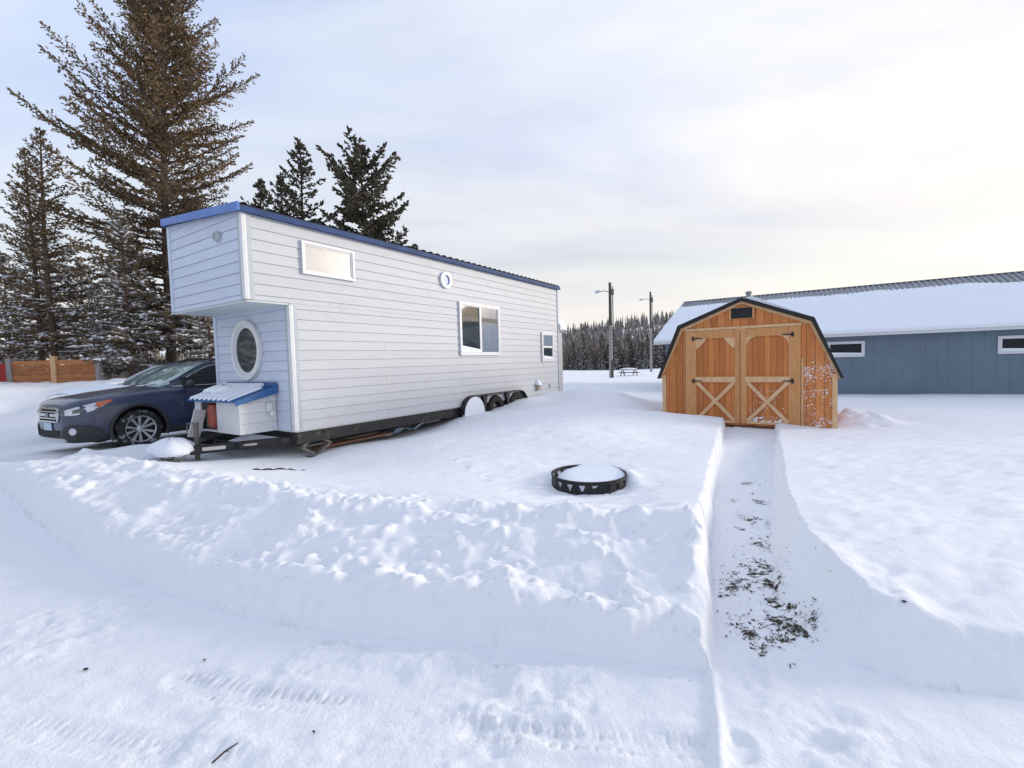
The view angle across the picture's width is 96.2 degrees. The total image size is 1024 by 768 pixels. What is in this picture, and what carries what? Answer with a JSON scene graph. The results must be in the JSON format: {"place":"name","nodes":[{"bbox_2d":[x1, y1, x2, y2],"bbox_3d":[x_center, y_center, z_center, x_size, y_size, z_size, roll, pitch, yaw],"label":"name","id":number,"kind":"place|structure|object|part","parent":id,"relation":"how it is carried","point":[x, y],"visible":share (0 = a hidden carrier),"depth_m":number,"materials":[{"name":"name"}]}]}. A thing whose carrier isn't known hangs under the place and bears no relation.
{"place":"outdoors","nodes":[
{"label":"outdoors","id":0,"kind":"place"},
{"bbox_2d":[252,468,294,469],"bbox_3d":[-3.176,1.180,6.364,0.741,0.119,0.220,-3,3,-21],"label":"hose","id":1,"kind":"object","parent":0,"point":[272,469],"visible":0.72,"depth_m":6.27,"materials":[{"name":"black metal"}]},
{"bbox_2d":[0,324,1023,767],"bbox_3d":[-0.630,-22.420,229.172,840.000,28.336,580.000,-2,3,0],"label":"ground","id":2,"kind":"structure","parent":0,"point":[476,590],"depth_m":2.86,"materials":[{"name":"white snow"}]},
{"bbox_2d":[0,364,6,381],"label":"red fence","id":3,"kind":"object","parent":2,"relation":"on","point":[3,373],"visible":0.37,"depth_m":18.40,"materials":[{"name":"paint"}]},
{"bbox_2d":[0,254,50,379],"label":"spruce","id":4,"kind":"object","parent":2,"relation":"on","point":[4,260],"visible":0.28,"depth_m":22.31,"materials":[{"name":"green plant"}]},
{"bbox_2d":[0,242,80,374],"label":"spruce","id":5,"kind":"object","parent":2,"relation":"on","point":[46,355],"visible":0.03,"depth_m":26.48,"materials":[{"name":"green plant"}]},
{"bbox_2d":[0,146,95,379],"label":"spruce","id":6,"kind":"object","parent":2,"relation":"on","point":[40,354],"visible":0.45,"depth_m":20.98,"materials":[{"name":"green plant"}]},
{"bbox_2d":[5,356,103,382],"bbox_3d":[-18.253,-0.354,18.345,3.630,1.520,0.160,-2,3,-2],"label":"plank fence","id":7,"kind":"object","parent":2,"relation":"on","point":[52,366],"visible":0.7,"depth_m":18.31,"materials":[{"name":"brown wood"}]},
{"bbox_2d":[0,126,111,369],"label":"spruce","id":8,"kind":"object","parent":2,"relation":"on","point":[49,306],"visible":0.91,"depth_m":19.97,"materials":[{"name":"green plant"}]},
{"bbox_2d":[30,256,124,377],"bbox_3d":[-22.787,-3.378,24.266,3.783,6.876,4.241,0,3,35],"label":"spruce","id":9,"kind":"object","parent":2,"relation":"on","point":[69,355],"visible":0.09,"depth_m":24.04,"materials":[{"name":"green plant"}]},
{"bbox_2d":[63,283,135,378],"bbox_3d":[-18.126,-2.246,20.129,2.768,4.488,2.469,-1,3,20],"label":"spruce","id":10,"kind":"object","parent":2,"relation":"on","point":[96,287],"visible":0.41,"depth_m":19.89,"materials":[{"name":"green plant"}]},
{"bbox_2d":[47,361,190,399],"bbox_3d":[-8.848,0.211,12.041,2.185,1.590,4.724,0,3,31],"label":"parked car","id":11,"kind":"object","parent":2,"relation":"on","point":[131,380],"visible":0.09,"depth_m":10.54,"materials":[{"name":"silver metal"}]},
{"bbox_2d":[67,235,179,376],"bbox_3d":[-19.026,-4.122,22.881,4.579,8.324,5.134,0,3,33],"label":"spruce","id":12,"kind":"object","parent":2,"relation":"on","point":[134,351],"visible":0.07,"depth_m":22.46,"materials":[{"name":"green plant"}]},
{"bbox_2d":[68,209,183,376],"bbox_3d":[-16.204,-3.701,19.387,4.464,7.238,3.982,-2,3,0],"label":"spruce","id":13,"kind":"object","parent":2,"relation":"on","point":[128,324],"visible":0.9,"depth_m":19.13,"materials":[{"name":"green plant"}]},
{"bbox_2d":[37,358,216,445],"bbox_3d":[-6.804,0.256,9.981,2.252,1.638,4.868,0,3,29],"label":"parked car","id":14,"kind":"object","parent":2,"relation":"on","point":[150,408],"visible":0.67,"depth_m":8.27,"materials":[{"name":"blue paint"}]},
{"bbox_3d":[-6.153,0.376,9.286,0.147,0.620,1.030,0,3,29],"label":"door","id":15,"kind":"part","parent":14,"relation":"part of","materials":[{"name":"blue paint"}]},
{"bbox_3d":[-6.555,-0.219,10.435,1.721,0.545,2.750,0,3,29],"label":"side window","id":16,"kind":"part","parent":14,"relation":"part of","materials":[{"name":"black glass"}]},
{"bbox_2d":[7,0,259,361],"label":"tall spruce","id":17,"kind":"object","parent":2,"relation":"on","point":[152,21],"visible":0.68,"depth_m":20.71,"materials":[{"name":"green plant"}]},
{"bbox_2d":[143,271,212,364],"bbox_3d":[-14.592,-3.230,20.649,3.839,6.225,3.425,-2,3,-15],"label":"spruce","id":18,"kind":"object","parent":2,"relation":"on","point":[183,348],"visible":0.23,"depth_m":20.41,"materials":[{"name":"green plant"}]},
{"bbox_2d":[172,315,214,360],"bbox_3d":[-12.706,-2.660,19.250,2.867,5.211,3.214,-4,3,-36],"label":"spruce","id":19,"kind":"object","parent":2,"relation":"on","point":[208,349],"visible":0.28,"depth_m":18.88,"materials":[{"name":"green plant"}]},
{"bbox_2d":[212,743,237,763],"bbox_3d":[-1.190,1.534,1.911,0.016,0.014,0.108,0,3,29],"label":"twig","id":20,"kind":"object","parent":2,"relation":"on","point":[220,755],"visible":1,"depth_m":1.90,"materials":[{"name":"brown wood"}]},
{"bbox_2d":[240,177,278,212],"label":"spruce","id":21,"kind":"object","parent":2,"relation":"on","point":[259,185],"visible":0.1,"depth_m":22.89,"materials":[{"name":"green plant"}]},
{"bbox_2d":[262,171,300,216],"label":"spruce","id":22,"kind":"object","parent":2,"relation":"on","point":[280,205],"visible":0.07,"depth_m":22.41,"materials":[{"name":"green plant"}]},
{"bbox_2d":[256,137,338,225],"bbox_3d":[-10.066,-5.980,22.330,5.109,11.854,4.170,-2,3,0],"label":"spruce","id":23,"kind":"object","parent":2,"relation":"on","point":[300,162],"visible":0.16,"depth_m":22.00,"materials":[{"name":"green plant"}]},
{"bbox_2d":[0,338,664,379],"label":"forest","id":24,"kind":"object","parent":2,"relation":"on","point":[566,350],"visible":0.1,"depth_m":115.12,"materials":[{"name":"plant"}]},
{"bbox_2d":[311,432,392,449],"bbox_3d":[-2.974,1.062,8.681,0.140,0.090,1.613,1,4,40],"label":"wooden board","id":25,"kind":"object","parent":2,"relation":"on","point":[353,440],"visible":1,"depth_m":8.64,"materials":[{"name":"brown wood"}]},
{"bbox_2d":[145,201,559,461],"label":"tiny house","id":26,"kind":"structure","parent":2,"relation":"on","point":[323,332],"depth_m":8.26,"materials":[{"name":"grey wood"}]},
{"bbox_2d":[230,320,262,379],"bbox_3d":[-4.697,-0.595,8.115,0.980,1.050,0.060,0,3,33],"label":"oval window","id":27,"kind":"structure","parent":26,"relation":"in","point":[246,347],"depth_m":8.11,"materials":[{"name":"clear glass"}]},
{"bbox_2d":[300,240,355,281],"bbox_3d":[-3.162,-2.112,7.946,0.045,0.540,1.030,0,3,33],"label":"window","id":28,"kind":"structure","parent":26,"relation":"in","point":[321,260],"depth_m":7.91,"materials":[{"name":"white glass"}]},
{"bbox_2d":[458,301,500,355],"bbox_3d":[-0.786,-1.361,11.565,0.045,1.280,1.650,0,3,33],"label":"window","id":29,"kind":"structure","parent":26,"relation":"in","point":[479,324],"depth_m":11.50,"materials":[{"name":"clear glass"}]},
{"bbox_2d":[541,332,553,361],"bbox_3d":[1.130,-1.169,14.485,0.045,0.920,0.760,0,3,33],"label":"window","id":30,"kind":"structure","parent":26,"relation":"in","point":[547,338],"depth_m":14.47,"materials":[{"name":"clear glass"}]},
{"bbox_2d":[311,125,418,247],"bbox_3d":[-6.980,-5.868,22.361,5.080,11.733,5.534,-2,3,0],"label":"pine","id":31,"kind":"object","parent":2,"relation":"on","point":[351,212],"visible":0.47,"depth_m":21.58,"materials":[{"name":"green plant"}]},
{"bbox_2d":[63,311,673,364],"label":"hill forest","id":32,"kind":"object","parent":2,"relation":"on","point":[588,331],"visible":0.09,"depth_m":265.07,"materials":[{"name":"plant"}]},
{"bbox_2d":[343,419,439,438],"bbox_3d":[-2.485,0.938,9.789,0.180,0.135,2.321,1,4,41],"label":"wooden board","id":33,"kind":"object","parent":2,"relation":"on","point":[363,434],"visible":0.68,"depth_m":9.30,"materials":[{"name":"brown wood"}]},
{"bbox_2d":[372,422,427,435],"bbox_3d":[-2.420,0.946,9.777,0.678,0.194,1.250,0,3,33],"label":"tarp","id":34,"kind":"object","parent":2,"relation":"on","point":[398,430],"visible":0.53,"depth_m":9.56,"materials":[{"name":"grey plastic"}]},
{"bbox_2d":[559,318,566,390],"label":"post","id":35,"kind":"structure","parent":2,"relation":"on","point":[562,326],"depth_m":15.40,"materials":[{"name":"grey metal"}]},
{"bbox_2d":[568,347,575,369],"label":"forest spruce","id":36,"kind":"object","parent":2,"relation":"on","point":[571,365],"visible":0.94,"depth_m":110.79,"materials":[{"name":"green plant"}]},
{"bbox_2d":[568,342,576,367],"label":"forest spruce","id":37,"kind":"object","parent":2,"relation":"on","point":[573,344],"visible":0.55,"depth_m":112.64,"materials":[{"name":"green plant"}]},
{"bbox_2d":[573,352,580,369],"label":"forest spruce","id":38,"kind":"object","parent":2,"relation":"on","point":[577,362],"visible":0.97,"depth_m":109.27,"materials":[{"name":"green plant"}]},
{"bbox_2d":[576,333,590,369],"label":"forest spruce","id":39,"kind":"object","parent":2,"relation":"on","point":[583,339],"visible":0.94,"depth_m":108.73,"materials":[{"name":"green plant"}]},
{"bbox_2d":[551,463,626,494],"bbox_3d":[0.781,1.025,4.677,0.762,0.277,0.759,-2,3,0],"label":"fire ring","id":40,"kind":"object","parent":2,"relation":"on","point":[587,478],"visible":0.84,"depth_m":4.54,"materials":[{"name":"black paint"}]},
{"bbox_2d":[586,350,593,369],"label":"forest spruce","id":41,"kind":"object","parent":2,"relation":"on","point":[590,359],"visible":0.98,"depth_m":107.12,"materials":[{"name":"green plant"}]},
{"bbox_2d":[594,353,600,369],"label":"forest spruce","id":42,"kind":"object","parent":2,"relation":"on","point":[597,361],"visible":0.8,"depth_m":109.89,"materials":[{"name":"green plant"}]},
{"bbox_2d":[596,347,605,369],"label":"forest spruce","id":43,"kind":"object","parent":2,"relation":"on","point":[601,361],"visible":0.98,"depth_m":107.56,"materials":[{"name":"green plant"}]},
{"bbox_2d":[594,333,608,369],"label":"forest spruce","id":44,"kind":"object","parent":2,"relation":"on","point":[602,339],"visible":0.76,"depth_m":109.45,"materials":[{"name":"green plant"}]},
{"bbox_2d":[595,282,613,377],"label":"street lamp pole","id":45,"kind":"object","parent":2,"relation":"on","point":[611,367],"visible":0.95,"depth_m":44.69,"materials":[{"name":"grey wood"}]},
{"bbox_2d":[607,328,621,369],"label":"forest spruce","id":46,"kind":"object","parent":2,"relation":"on","point":[615,355],"visible":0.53,"depth_m":107.57,"materials":[{"name":"green plant"}]},
{"bbox_2d":[614,340,623,368],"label":"forest spruce","id":47,"kind":"object","parent":2,"relation":"on","point":[617,347],"visible":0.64,"depth_m":112.97,"materials":[{"name":"green plant"}]},
{"bbox_2d":[622,350,629,367],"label":"forest spruce","id":48,"kind":"object","parent":2,"relation":"on","point":[626,357],"visible":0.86,"depth_m":108.13,"materials":[{"name":"green plant"}]},
{"bbox_2d":[621,333,633,367],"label":"forest spruce","id":49,"kind":"object","parent":2,"relation":"on","point":[628,337],"visible":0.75,"depth_m":111.48,"materials":[{"name":"green plant"}]},
{"bbox_2d":[618,368,637,375],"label":"picnic table","id":50,"kind":"object","parent":2,"relation":"on","point":[633,372],"visible":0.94,"depth_m":49.70,"materials":[{"name":"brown wood"}]},
{"bbox_2d":[629,339,634,366],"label":"forest spruce","id":51,"kind":"object","parent":2,"relation":"on","point":[632,348],"visible":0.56,"depth_m":112.33,"materials":[{"name":"green plant"}]},
{"bbox_2d":[633,336,643,368],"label":"forest spruce","id":52,"kind":"object","parent":2,"relation":"on","point":[638,344],"visible":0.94,"depth_m":108.37,"materials":[{"name":"green plant"}]},
{"bbox_2d":[638,342,647,368],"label":"forest spruce","id":53,"kind":"object","parent":2,"relation":"on","point":[642,349],"visible":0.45,"depth_m":110.59,"materials":[{"name":"green plant"}]},
{"bbox_2d":[640,345,648,368],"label":"forest spruce","id":54,"kind":"object","parent":2,"relation":"on","point":[644,366],"visible":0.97,"depth_m":106.08,"materials":[{"name":"green plant"}]},
{"bbox_2d":[639,292,652,371],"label":"street lamp pole","id":55,"kind":"object","parent":2,"relation":"on","point":[650,299],"visible":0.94,"depth_m":67.09,"materials":[{"name":"grey wood"}]},
{"bbox_2d":[641,334,653,367],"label":"forest spruce","id":56,"kind":"object","parent":2,"relation":"on","point":[647,344],"visible":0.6,"depth_m":109.58,"materials":[{"name":"green plant"}]},
{"bbox_2d":[649,331,663,367],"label":"forest spruce","id":57,"kind":"object","parent":2,"relation":"on","point":[655,353],"visible":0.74,"depth_m":108.29,"materials":[{"name":"green plant"}]},
{"bbox_2d":[657,344,665,367],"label":"forest spruce","id":58,"kind":"object","parent":2,"relation":"on","point":[663,350],"visible":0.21,"depth_m":109.19,"materials":[{"name":"green plant"}]},
{"bbox_2d":[657,296,843,428],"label":"garden shed","id":59,"kind":"structure","parent":2,"relation":"on","point":[753,362],"depth_m":9.90,"materials":[{"name":"brown wood"}]},
{"bbox_2d":[687,329,739,422],"bbox_3d":[4.523,-0.168,10.342,1.099,2.060,0.069,0,3,33],"label":"door","id":60,"kind":"structure","parent":59,"relation":"in","point":[715,372],"depth_m":10.33,"materials":[{"name":"brown wood"}]},
{"bbox_2d":[740,326,800,425],"bbox_3d":[5.454,-0.164,9.731,1.114,2.060,0.069,0,3,33],"label":"door","id":61,"kind":"structure","parent":59,"relation":"in","point":[782,344],"depth_m":9.71,"materials":[{"name":"brown wood"}]},
{"bbox_2d":[653,271,1023,393],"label":"long building","id":62,"kind":"structure","parent":2,"relation":"on","point":[958,335],"depth_m":17.05,"materials":[{"name":"blue metal"}]},
{"bbox_2d":[827,341,864,356],"bbox_3d":[12.843,-1.336,17.687,1.180,0.600,0.050,0,3,33],"label":"window","id":63,"kind":"structure","parent":62,"relation":"in","point":[847,348],"depth_m":17.64,"materials":[{"name":"white plastic"}]},
{"bbox_2d":[997,335,1023,353],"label":"window","id":64,"kind":"structure","parent":62,"relation":"in","point":[1014,344],"depth_m":15.24,"materials":[{"name":"white plastic"}]},
{"bbox_2d":[0,0,1023,351],"label":"sky","id":65,"kind":"structure","parent":0,"point":[678,152],"materials":[{"name":"white"}]},
{"bbox_2d":[712,482,829,667],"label":"dead grass","id":66,"kind":"structure","parent":0,"point":[796,626],"depth_m":2.73,"materials":[{"name":"brown plant"}]}
]}

